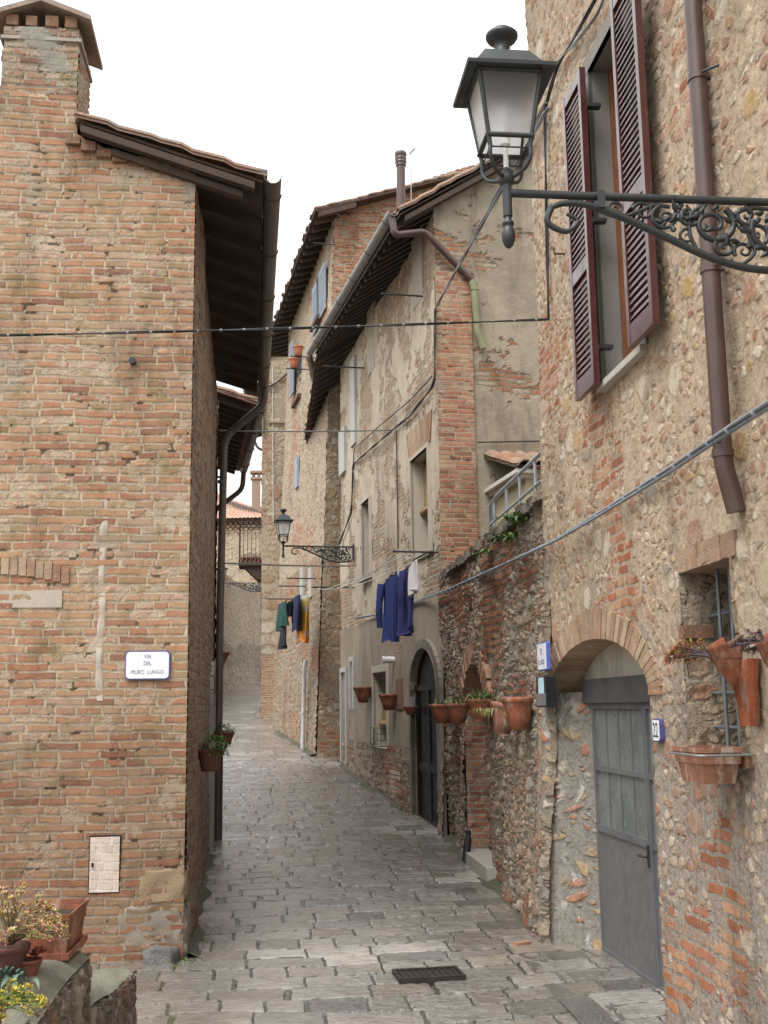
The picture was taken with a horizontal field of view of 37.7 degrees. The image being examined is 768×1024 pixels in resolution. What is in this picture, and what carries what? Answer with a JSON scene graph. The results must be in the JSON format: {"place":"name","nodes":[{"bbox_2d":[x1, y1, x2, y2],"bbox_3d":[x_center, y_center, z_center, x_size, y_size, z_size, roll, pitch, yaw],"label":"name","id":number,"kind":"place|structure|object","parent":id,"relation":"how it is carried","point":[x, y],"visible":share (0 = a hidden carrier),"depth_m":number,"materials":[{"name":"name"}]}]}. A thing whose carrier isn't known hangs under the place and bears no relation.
{"place":"outdoors","nodes":[
{"label":"outdoors","id":0,"kind":"place"},
{"bbox_2d":[0,0,527,506],"label":"sky","id":1,"kind":"structure","parent":0,"point":[321,96],"materials":[{"name":"white"}]},
{"bbox_2d":[289,357,298,367],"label":"window pot","id":2,"kind":"object","parent":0,"point":[293,361],"depth_m":25.99,"materials":[{"name":"ceramic"}]},
{"bbox_2d":[293,345,303,355],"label":"window pot","id":3,"kind":"object","parent":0,"point":[298,349],"depth_m":25.34,"materials":[{"name":"ceramic"}]},
{"bbox_2d":[90,680,665,1023],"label":"street paving","id":4,"kind":"structure","parent":0,"point":[338,894],"depth_m":9.38,"materials":[{"name":"stone"}]},
{"bbox_2d":[174,956,200,966],"bbox_3d":[-1.488,3.337,8.334,0.318,0.054,0.293,5,-12,-32],"label":"grass tuft","id":5,"kind":"object","parent":4,"relation":"on","point":[186,959],"visible":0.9,"depth_m":8.37,"materials":[{"name":"green plant"}]},
{"bbox_2d":[188,853,216,957],"bbox_3d":[-1.722,3.706,10.867,0.221,0.220,4.890,0,-10,-7],"label":"moss strip","id":6,"kind":"object","parent":4,"relation":"on","point":[198,934],"visible":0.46,"depth_m":10.03,"materials":[{"name":"green plant"}]},
{"bbox_2d":[274,730,315,755],"bbox_3d":[-2.208,5.426,26.452,0.290,0.480,5.970,1,-10,-13],"label":"moss strip","id":7,"kind":"object","parent":4,"relation":"on","point":[296,743],"visible":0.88,"depth_m":26.07,"materials":[{"name":"plant"}]},
{"bbox_2d":[338,764,401,809],"bbox_3d":[-0.361,4.660,19.167,0.244,0.479,5.370,1,-10,-12],"label":"moss strip","id":8,"kind":"object","parent":4,"relation":"on","point":[363,783],"visible":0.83,"depth_m":18.76,"materials":[{"name":"green plant"}]},
{"bbox_2d":[392,965,465,984],"bbox_3d":[0.307,3.206,7.726,0.460,0.081,0.300,1,-10,-9],"label":"drain grate","id":9,"kind":"object","parent":4,"relation":"on","point":[427,975],"visible":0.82,"depth_m":7.70,"materials":[{"name":"metal"}]},
{"bbox_2d":[443,834,524,925],"bbox_3d":[0.983,3.801,11.835,0.256,0.251,5.227,0,-10,-4],"label":"moss strip","id":10,"kind":"object","parent":4,"relation":"on","point":[494,884],"visible":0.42,"depth_m":11.13,"materials":[{"name":"plant"}]},
{"bbox_2d":[512,940,531,945],"bbox_3d":[1.062,3.336,8.648,0.140,0.055,0.070,5,-11,-28],"label":"loose brick","id":11,"kind":"object","parent":4,"relation":"on","point":[521,942],"visible":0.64,"depth_m":8.63,"materials":[{"name":"orange brick"}]},
{"bbox_2d":[517,950,665,1023],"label":"threshold paving","id":12,"kind":"structure","parent":4,"relation":"on","point":[588,1010],"depth_m":7.26,"materials":[{"name":"grey stone"}]},
{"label":"ground","id":13,"kind":"structure","parent":0,"visible":0},
{"bbox_2d":[0,950,136,1023],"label":"stone parapet","id":14,"kind":"structure","parent":13,"relation":"on","point":[75,988],"depth_m":4.99,"materials":[{"name":"grey stone"}]},
{"bbox_2d":[0,978,46,1023],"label":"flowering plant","id":15,"kind":"object","parent":14,"relation":"on","point":[9,1000],"visible":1,"depth_m":3.80,"materials":[{"name":"plant"}]},
{"bbox_2d":[19,944,48,975],"bbox_3d":[-1.464,1.859,4.649,0.138,0.149,0.125,-1,-10,0],"label":"plant pot","id":16,"kind":"object","parent":14,"relation":"on","point":[31,964],"visible":0.72,"depth_m":4.63,"materials":[{"name":"orange ceramic"}]},
{"bbox_2d":[0,882,70,995],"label":"plant pot","id":17,"kind":"object","parent":14,"relation":"on","point":[13,954],"visible":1,"depth_m":4.59,"materials":[{"name":"ceramic"}]},
{"bbox_2d":[27,898,88,960],"bbox_3d":[-1.502,1.915,5.162,0.201,0.195,0.445,0,-10,-4],"label":"planter box","id":18,"kind":"object","parent":14,"relation":"on","point":[72,911],"visible":0.64,"depth_m":5.08,"materials":[{"name":"ceramic"}]},
{"bbox_2d":[0,0,281,962],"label":"brick house","id":19,"kind":"structure","parent":13,"relation":"on","point":[110,800],"depth_m":9.10,"materials":[{"name":"brick"}]},
{"bbox_2d":[125,650,170,679],"bbox_3d":[-1.848,1.198,8.783,0.348,0.225,0.043,0,-10,-6],"label":"street sign","id":20,"kind":"object","parent":19,"relation":"attached to","point":[147,665],"visible":1,"depth_m":8.76,"materials":[{"name":"white ceramic"}]},
{"bbox_2d":[208,661,215,853],"bbox_3d":[-2.183,3.162,14.082,0.100,2.553,1.120,0,-10,-7],"label":"door","id":21,"kind":"structure","parent":19,"relation":"in","point":[212,719],"depth_m":13.75,"materials":[{"name":"brown wood"}]},
{"bbox_2d":[198,734,230,771],"bbox_3d":[-1.572,2.220,10.369,0.327,0.336,0.396,-1,-10,0],"label":"wall pot","id":22,"kind":"object","parent":19,"relation":"attached to","point":[210,759],"depth_m":10.27,"materials":[{"name":"brown ceramic"}]},
{"bbox_2d":[214,723,234,745],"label":"wall pot","id":23,"kind":"object","parent":19,"relation":"attached to","point":[229,734],"depth_m":14.57,"materials":[{"name":"brown ceramic"}]},
{"bbox_2d":[142,945,179,964],"bbox_3d":[-1.663,3.330,8.345,0.281,0.222,0.195,-1,-10,0],"label":"boulder","id":24,"kind":"object","parent":13,"relation":"on","point":[158,954],"visible":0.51,"depth_m":8.28,"materials":[{"name":"grey stone"}]},
{"bbox_2d":[215,572,260,692],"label":"street wall","id":25,"kind":"structure","parent":13,"relation":"on","point":[242,632],"depth_m":47.37,"materials":[{"name":"beige paint"}]},
{"bbox_2d":[216,470,261,586],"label":"tiled house","id":26,"kind":"structure","parent":13,"relation":"on","point":[237,512],"depth_m":57.29,"materials":[{"name":"stone"}]},
{"bbox_2d":[213,385,266,705],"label":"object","id":27,"kind":"structure","parent":13,"relation":"on","point":[233,407],"depth_m":16.88,"materials":[{"name":"metal"}]},
{"bbox_2d":[238,352,287,717],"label":"corner house","id":28,"kind":"structure","parent":13,"relation":"on","point":[272,465],"depth_m":35.68,"materials":[{"name":"beige brick"}]},
{"bbox_2d":[224,566,260,591],"bbox_3d":[-4.913,2.210,38.355,1.575,1.067,0.369,0,-10,-5],"label":"street lamp","id":29,"kind":"object","parent":28,"relation":"attached to","point":[250,585],"visible":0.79,"depth_m":38.31,"materials":[{"name":"metal"}]},
{"bbox_2d":[272,368,273,524],"bbox_3d":[-3.553,-2.139,35.935,0.061,5.150,0.024,0,-10,-5],"label":"facade cord","id":30,"kind":"object","parent":28,"relation":"attached to","point":[272,428],"visible":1,"depth_m":36.10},
{"bbox_2d":[269,398,285,422],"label":"blocked window","id":31,"kind":"structure","parent":28,"relation":"in","point":[279,402],"depth_m":36.17,"materials":[{"name":"paint"}]},
{"bbox_2d":[271,165,474,755],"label":"tall house","id":32,"kind":"structure","parent":13,"relation":"on","point":[306,701],"depth_m":25.98,"materials":[{"name":"brick"}]},
{"bbox_2d":[266,598,293,599],"bbox_3d":[-2.489,2.140,27.520,0.820,0.049,0.028,1,-10,-13],"label":"drying rack","id":33,"kind":"object","parent":32,"relation":"attached to","point":[281,598],"visible":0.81,"depth_m":27.51,"materials":[{"name":"metal"}]},
{"bbox_2d":[275,600,288,630],"bbox_3d":[-2.217,2.271,24.403,0.198,0.589,1.340,1,-10,-12],"label":"hung cloth","id":34,"kind":"object","parent":32,"relation":"hanging from","point":[282,618],"visible":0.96,"depth_m":24.02,"materials":[{"name":"green fabric"}]},
{"bbox_2d":[278,626,286,648],"bbox_3d":[-2.192,2.696,24.308,0.190,0.541,0.816,2,-10,-13],"label":"hung cloth","id":35,"kind":"object","parent":32,"relation":"hanging from","point":[282,643],"visible":0.96,"depth_m":24.08,"materials":[{"name":"grey fabric"}]},
{"bbox_2d":[287,600,293,616],"bbox_3d":[-2.019,2.079,23.972,0.156,0.332,0.676,2,-10,-15],"label":"hung cloth","id":36,"kind":"object","parent":32,"relation":"hanging from","point":[290,606],"visible":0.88,"depth_m":23.72,"materials":[{"name":"black fabric"}]},
{"bbox_2d":[278,585,305,587],"bbox_3d":[-2.111,1.736,26.154,0.720,0.049,0.028,1,-10,-13],"label":"drying rack","id":37,"kind":"object","parent":32,"relation":"attached to","point":[292,586],"visible":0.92,"depth_m":26.13,"materials":[{"name":"metal"}]},
{"bbox_2d":[291,357,301,408],"bbox_3d":[-2.319,-3.603,30.015,0.170,1.424,1.196,1,-10,-13],"label":"window","id":38,"kind":"structure","parent":32,"relation":"in","point":[298,396],"depth_m":29.91,"materials":[{"name":"wood"}]},
{"bbox_2d":[310,278,321,331],"bbox_3d":[-1.639,-5.083,27.190,0.170,1.197,1.025,1,-10,-13],"label":"window","id":39,"kind":"structure","parent":32,"relation":"in","point":[317,320],"depth_m":26.86,"materials":[{"name":"wood"}]},
{"bbox_2d":[313,242,335,244],"bbox_3d":[-1.344,-6.048,25.363,0.520,0.049,0.028,1,-10,-13],"label":"drying rack","id":40,"kind":"object","parent":32,"relation":"attached to","point":[315,243],"visible":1,"depth_m":25.34,"materials":[{"name":"metal"}]},
{"bbox_2d":[304,152,539,837],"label":"plaster house","id":41,"kind":"structure","parent":13,"relation":"on","point":[486,385],"depth_m":16.22,"materials":[{"name":"beige paint"}]},
{"bbox_2d":[216,562,355,566],"bbox_3d":[-1.509,0.872,18.693,0.026,0.458,4.512,-6,-11,26],"label":"span cable","id":42,"kind":"object","parent":41,"relation":"attached to","point":[291,565],"visible":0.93,"depth_m":18.70,"materials":[{"name":"metal"}]},
{"bbox_2d":[292,594,301,631],"bbox_3d":[-1.829,2.144,23.510,0.144,0.752,0.999,1,-10,-13],"label":"hung cloth","id":43,"kind":"object","parent":41,"relation":"hanging from","point":[297,619],"visible":0.98,"depth_m":23.29,"materials":[{"name":"blue fabric"}]},
{"bbox_2d":[296,592,308,643],"bbox_3d":[-1.690,2.252,23.431,0.144,1.030,1.484,1,-10,-13],"label":"hung cloth","id":44,"kind":"object","parent":41,"relation":"hanging from","point":[303,635],"visible":0.75,"depth_m":23.17,"materials":[{"name":"orange fabric"}]},
{"bbox_2d":[219,429,391,431],"bbox_3d":[-1.128,-1.247,17.116,3.085,0.436,0.022,6,-12,-35],"label":"span cable","id":45,"kind":"object","parent":41,"relation":"attached to","point":[307,431],"visible":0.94,"depth_m":17.07,"materials":[{"name":"metal"}]},
{"bbox_2d":[273,508,353,562],"bbox_3d":[-1.319,0.444,21.104,1.506,1.021,0.353,1,-10,-12],"label":"street lamp","id":46,"kind":"object","parent":41,"relation":"attached to","point":[283,521],"visible":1,"depth_m":21.04,"materials":[{"name":"metal"}]},
{"bbox_2d":[312,586,354,588],"bbox_3d":[-0.945,1.418,20.988,0.820,0.049,0.028,1,-10,-12],"label":"drying rack","id":47,"kind":"object","parent":41,"relation":"attached to","point":[316,587],"visible":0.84,"depth_m":20.94,"materials":[{"name":"metal"}]},
{"bbox_2d":[324,365,364,368],"bbox_3d":[-0.720,-2.639,20.521,0.770,0.049,0.028,1,-10,-12],"label":"drying rack","id":48,"kind":"object","parent":41,"relation":"attached to","point":[328,366],"visible":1,"depth_m":20.51,"materials":[{"name":"metal"}]},
{"bbox_2d":[353,687,370,702],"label":"wall pot","id":49,"kind":"object","parent":41,"relation":"attached to","point":[362,694],"depth_m":19.21,"materials":[{"name":"ceramic"}]},
{"bbox_2d":[358,494,372,582],"bbox_3d":[-0.227,0.485,20.028,0.330,1.481,0.881,1,-10,-12],"label":"window","id":50,"kind":"structure","parent":41,"relation":"in","point":[366,504],"depth_m":20.29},
{"bbox_2d":[367,301,374,375],"bbox_3d":[-0.223,-3.081,20.028,0.029,1.200,0.600,1,-10,-12],"label":"blocked window","id":51,"kind":"structure","parent":41,"relation":"in","point":[370,313],"depth_m":19.93,"materials":[{"name":"paint"}]},
{"bbox_2d":[370,663,402,748],"bbox_3d":[0.019,3.200,18.537,0.358,1.347,1.287,1,-10,-12],"label":"window","id":52,"kind":"structure","parent":41,"relation":"in","point":[379,673],"depth_m":18.98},
{"bbox_2d":[338,309,435,544],"bbox_3d":[-0.091,-1.079,18.966,0.059,2.226,7.507,1,-10,-12],"label":"corner cable","id":53,"kind":"object","parent":41,"relation":"attached to","point":[401,422],"visible":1,"depth_m":17.16,"materials":[{"name":"black rubber"}]},
{"bbox_2d":[378,694,396,709],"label":"wall pot","id":54,"kind":"object","parent":41,"relation":"attached to","point":[388,701],"depth_m":17.26,"materials":[{"name":"ceramic"}]},
{"bbox_2d":[381,656,394,663],"bbox_3d":[0.080,2.317,17.601,0.220,0.113,0.116,1,-10,-12],"label":"vent pipe","id":55,"kind":"object","parent":41,"relation":"attached to","point":[388,659],"visible":1,"depth_m":17.56,"materials":[{"name":"white plastic"}]},
{"bbox_2d":[352,376,432,498],"bbox_3d":[0.028,-1.201,18.461,0.020,0.920,5.995,1,-10,-12],"label":"corner cable","id":56,"kind":"object","parent":41,"relation":"attached to","point":[381,424],"visible":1,"depth_m":18.62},
{"bbox_2d":[395,430,398,548],"bbox_3d":[0.207,-0.360,17.549,0.023,1.896,0.041,1,-10,-12],"label":"conduit","id":57,"kind":"object","parent":41,"relation":"attached to","point":[397,492],"visible":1,"depth_m":17.53,"materials":[{"name":"metal"}]},
{"bbox_2d":[394,150,406,206],"bbox_3d":[0.295,-5.275,18.983,0.210,1.747,0.210,-1,-10,0],"label":"flue pipe","id":58,"kind":"object","parent":41,"relation":"on","point":[400,159],"visible":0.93,"depth_m":19.00,"materials":[{"name":"metal"}]},
{"bbox_2d":[381,293,422,297],"bbox_3d":[0.277,-3.142,16.315,0.640,0.049,0.028,1,-10,-12],"label":"drying rack","id":59,"kind":"object","parent":41,"relation":"attached to","point":[386,294],"visible":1,"depth_m":16.30,"materials":[{"name":"metal"}]},
{"bbox_2d":[403,706,417,714],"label":"wall pot","id":60,"kind":"object","parent":41,"relation":"attached to","point":[410,710],"depth_m":16.06,"materials":[{"name":"ceramic"}]},
{"bbox_2d":[409,697,414,705],"bbox_3d":[0.408,2.815,16.359,0.065,0.240,0.100,1,-10,-12],"label":"door entry panel","id":61,"kind":"object","parent":41,"relation":"attached to","point":[412,701],"visible":0.54,"depth_m":16.32,"materials":[{"name":"grey plastic"}]},
{"bbox_2d":[409,147,415,199],"bbox_3d":[0.553,-5.947,21.332,0.134,2.098,0.040,-1,-10,0],"label":"aerial","id":62,"kind":"object","parent":41,"relation":"attached to","point":[412,150],"visible":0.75,"depth_m":21.43,"materials":[{"name":"metal"}]},
{"bbox_2d":[392,550,438,554],"bbox_3d":[0.427,0.550,15.220,0.640,0.049,0.028,1,-10,-12],"label":"drying rack","id":63,"kind":"object","parent":41,"relation":"attached to","point":[414,552],"visible":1,"depth_m":15.21,"materials":[{"name":"metal"}]},
{"bbox_2d":[321,553,428,589],"bbox_3d":[-0.320,1.048,18.079,0.564,0.255,5.993,1,-10,-13],"label":"washing line","id":64,"kind":"object","parent":63,"relation":"hanging from","point":[375,574],"visible":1,"depth_m":17.31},
{"bbox_2d":[411,226,423,310],"bbox_3d":[0.502,-3.630,16.768,0.029,1.100,0.600,1,-10,-12],"label":"blocked window","id":65,"kind":"structure","parent":41,"relation":"in","point":[417,242],"depth_m":16.73,"materials":[{"name":"paint"}]},
{"bbox_2d":[406,409,432,560],"bbox_3d":[0.658,-0.337,16.299,0.330,1.967,1.530,1,-10,-12],"label":"window","id":66,"kind":"structure","parent":41,"relation":"in","point":[421,530],"depth_m":16.66,"materials":[{"name":"paint"}]},
{"bbox_2d":[408,639,449,835],"bbox_3d":[0.586,3.135,15.569,0.220,2.739,1.738,1,-10,-12],"label":"door","id":67,"kind":"structure","parent":41,"relation":"in","point":[425,735],"depth_m":15.79,"materials":[{"name":"grey wood"}]},
{"bbox_2d":[477,440,539,442],"bbox_3d":[1.808,-0.974,15.526,1.074,0.079,0.020,1,-10,-12],"label":"gable cable","id":68,"kind":"object","parent":41,"relation":"attached to","point":[504,441],"visible":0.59,"depth_m":15.47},
{"bbox_2d":[355,400,767,618],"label":"bundled cable","id":69,"kind":"object","parent":41,"relation":"attached to","point":[745,419],"visible":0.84,"depth_m":6.56,"materials":[{"name":"grey paint"}]},
{"bbox_2d":[376,571,399,642],"bbox_3d":[0.092,1.315,15.242,0.193,0.922,0.848,3,-10,-19],"label":"jacket","id":70,"kind":"object","parent":69,"relation":"hanging from","point":[387,590],"visible":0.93,"depth_m":15.24,"materials":[{"name":"blue fabric"}]},
{"bbox_2d":[396,565,413,635],"bbox_3d":[0.263,1.155,14.441,0.207,0.885,0.736,0,-10,-3],"label":"jacket","id":71,"kind":"object","parent":69,"relation":"hanging from","point":[405,626],"visible":0.91,"depth_m":14.21,"materials":[{"name":"blue fabric"}]},
{"bbox_2d":[408,560,420,596],"bbox_3d":[0.365,0.833,14.007,0.131,0.432,0.320,1,-10,-11],"label":"hung cloth","id":72,"kind":"object","parent":69,"relation":"hanging from","point":[414,587],"visible":1,"depth_m":13.93,"materials":[{"name":"white fabric"}]},
{"bbox_2d":[438,488,556,942],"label":"garden wall","id":73,"kind":"structure","parent":13,"relation":"on","point":[495,635],"depth_m":11.02,"materials":[{"name":"brown stone"}]},
{"bbox_2d":[427,698,455,722],"bbox_3d":[0.683,2.433,13.806,0.494,0.321,0.419,8,-13,-40],"label":"wall pot","id":74,"kind":"object","parent":73,"relation":"attached to","point":[440,713],"depth_m":13.70,"materials":[{"name":"ceramic"}]},
{"bbox_2d":[437,694,469,722],"bbox_3d":[0.847,2.212,12.672,0.485,0.336,0.458,-1,-10,0],"label":"wall pot","id":75,"kind":"object","parent":73,"relation":"attached to","point":[457,712],"depth_m":12.64,"materials":[{"name":"ceramic"}]},
{"bbox_2d":[462,830,471,861],"bbox_3d":[0.925,3.753,12.609,0.128,0.352,0.093,6,-12,-35],"label":"drain spout","id":76,"kind":"object","parent":73,"relation":"attached to","point":[467,843],"visible":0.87,"depth_m":12.59,"materials":[{"name":"black metal"}]},
{"bbox_2d":[468,594,476,610],"bbox_3d":[0.993,0.992,12.323,0.140,0.195,0.133,-1,-10,0],"label":"iron hook","id":77,"kind":"object","parent":73,"relation":"attached to","point":[470,602],"visible":0.88,"depth_m":12.29,"materials":[{"name":"brown metal"}]},
{"bbox_2d":[454,686,497,718],"bbox_3d":[1.010,1.903,11.272,0.650,0.349,0.542,6,-12,-34],"label":"wall pot","id":78,"kind":"object","parent":73,"relation":"attached to","point":[480,700],"depth_m":11.14,"materials":[{"name":"ceramic"}]},
{"bbox_2d":[469,547,494,558],"bbox_3d":[1.057,0.426,11.412,0.403,0.123,0.337,9,-14,-43],"label":"weed","id":79,"kind":"object","parent":73,"relation":"attached to","point":[488,550],"visible":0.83,"depth_m":11.38,"materials":[{"name":"green plant"}]},
{"bbox_2d":[473,701,511,734],"bbox_3d":[1.022,1.879,10.254,0.505,0.309,0.371,-1,-10,0],"label":"wall pot","id":80,"kind":"object","parent":73,"relation":"attached to","point":[500,719],"depth_m":10.19,"materials":[{"name":"ceramic"}]},
{"bbox_2d":[479,530,518,546],"bbox_3d":[1.091,0.250,10.352,0.428,0.164,0.460,-1,-10,0],"label":"weed","id":81,"kind":"object","parent":73,"relation":"on","point":[508,538],"visible":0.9,"depth_m":10.36,"materials":[{"name":"green plant"}]},
{"bbox_2d":[490,511,529,529],"bbox_3d":[1.154,0.084,10.017,0.449,0.180,0.452,-1,-10,0],"label":"weed","id":82,"kind":"object","parent":73,"relation":"on","point":[518,518],"visible":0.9,"depth_m":9.96,"materials":[{"name":"green plant"}]},
{"bbox_2d":[489,451,540,528],"bbox_3d":[1.349,-0.122,11.013,0.040,0.575,3.349,0,-10,-5],"label":"railing","id":83,"kind":"object","parent":73,"relation":"on","point":[518,476],"visible":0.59,"depth_m":11.18,"materials":[{"name":"grey metal"}]},
{"bbox_2d":[500,696,534,729],"bbox_3d":[1.233,1.698,9.511,0.545,0.282,0.407,-1,-10,0],"label":"wall pot","id":84,"kind":"object","parent":73,"relation":"attached to","point":[519,711],"depth_m":9.40,"materials":[{"name":"ceramic"}]},
{"bbox_2d":[537,642,550,670],"bbox_3d":[1.258,1.142,8.870,0.039,0.220,0.300,0,-10,-5],"label":"wall plaque","id":85,"kind":"object","parent":73,"relation":"attached to","point":[543,656],"depth_m":8.79,"materials":[{"name":"white ceramic"}]},
{"bbox_2d":[525,0,767,1023],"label":"stone house","id":86,"kind":"structure","parent":13,"relation":"on","point":[653,355],"depth_m":6.62,"materials":[{"name":"beige stone"}]},
{"bbox_2d":[536,676,556,706],"bbox_3d":[1.274,1.416,8.847,0.090,0.240,0.340,0,-10,-5],"label":"notice case","id":87,"kind":"object","parent":86,"relation":"attached to","point":[546,690],"visible":1,"depth_m":8.70,"materials":[{"name":"black plastic"}]},
{"bbox_2d":[543,0,596,319],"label":"wall cable","id":88,"kind":"object","parent":86,"relation":"attached to","point":[587,13],"depth_m":9.07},
{"bbox_2d":[0,318,547,336],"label":"overhead cable","id":89,"kind":"object","parent":88,"relation":"attached to","point":[256,329],"visible":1,"depth_m":8.83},
{"bbox_2d":[435,101,547,309],"bbox_3d":[1.012,-3.072,12.343,0.036,0.630,6.469,0,-10,-5],"label":"slanting cable","id":90,"kind":"object","parent":88,"relation":"attached to","point":[538,116],"visible":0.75,"depth_m":11.53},
{"bbox_2d":[434,107,550,308],"bbox_3d":[1.016,-3.046,12.303,0.036,0.733,6.540,0,-10,-5],"label":"slanting cable","id":91,"kind":"object","parent":88,"relation":"attached to","point":[545,112],"visible":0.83,"depth_m":11.43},
{"bbox_2d":[557,0,603,62],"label":"wall cable","id":92,"kind":"object","parent":86,"relation":"attached to","point":[584,31],"depth_m":8.02,"materials":[{"name":"grey rubber"}]},
{"bbox_2d":[453,24,767,273],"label":"street lamp","id":93,"kind":"object","parent":86,"relation":"attached to","point":[502,87],"visible":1,"depth_m":4.52,"materials":[{"name":"metal"}]},
{"bbox_2d":[584,1,648,392],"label":"window","id":94,"kind":"structure","parent":86,"relation":"in","point":[614,364],"depth_m":7.83,"materials":[{"name":"glass"}]},
{"bbox_2d":[591,702,664,991],"bbox_3d":[1.704,2.238,7.673,0.089,1.848,1.745,0,-10,-6],"label":"door","id":95,"kind":"structure","parent":86,"relation":"in","point":[631,933],"depth_m":7.86,"materials":[{"name":"grey paint"}]},
{"bbox_2d":[652,718,665,741],"bbox_3d":[1.605,1.274,6.555,0.045,0.135,0.125,0,-10,-6],"label":"house number","id":96,"kind":"object","parent":86,"relation":"attached to","point":[658,730],"visible":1,"depth_m":6.51,"materials":[{"name":"blue ceramic"}]},
{"bbox_2d":[662,634,759,725],"bbox_3d":[1.546,0.794,5.282,0.449,0.422,0.235,-1,-10,0],"label":"tile pot","id":97,"kind":"object","parent":86,"relation":"attached to","point":[738,672],"visible":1,"depth_m":5.26,"materials":[{"name":"orange ceramic"}]},
{"bbox_2d":[668,745,754,783],"bbox_3d":[1.585,1.244,5.556,0.284,0.170,0.563,0,-10,-6],"label":"planter box","id":98,"kind":"object","parent":86,"relation":"attached to","point":[709,764],"visible":1,"depth_m":5.34,"materials":[{"name":"ceramic"}]},
{"bbox_2d":[675,529,754,767],"bbox_3d":[1.852,0.721,5.848,0.370,1.150,0.810,0,-10,-6],"label":"window","id":99,"kind":"structure","parent":86,"relation":"in","point":[708,605],"depth_m":6.14,"materials":[{"name":"beige stone"}]},
{"bbox_2d":[729,629,767,666],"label":"tile pot","id":100,"kind":"object","parent":86,"relation":"attached to","point":[761,646],"visible":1,"depth_m":4.84,"materials":[{"name":"orange ceramic"}]},
{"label":"terrace","id":101,"kind":"structure","parent":0,"visible":0},
{"bbox_2d":[484,450,541,525],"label":"outbuilding","id":102,"kind":"structure","parent":101,"relation":"on","point":[518,460],"depth_m":14.62,"materials":[{"name":"beige paint"}]},
{"bbox_3d":[-2.368,0.765,16.216,0.180,2.791,0.032,-1,-10,0],"label":"iron rod","id":103,"kind":"object","parent":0,"visible":0},
{"bbox_2d":[223,652,229,665],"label":"wall pot","id":104,"kind":"object","parent":103,"relation":"hanging from","point":[225,655],"depth_m":16.03,"materials":[{"name":"ceramic"}]}
]}

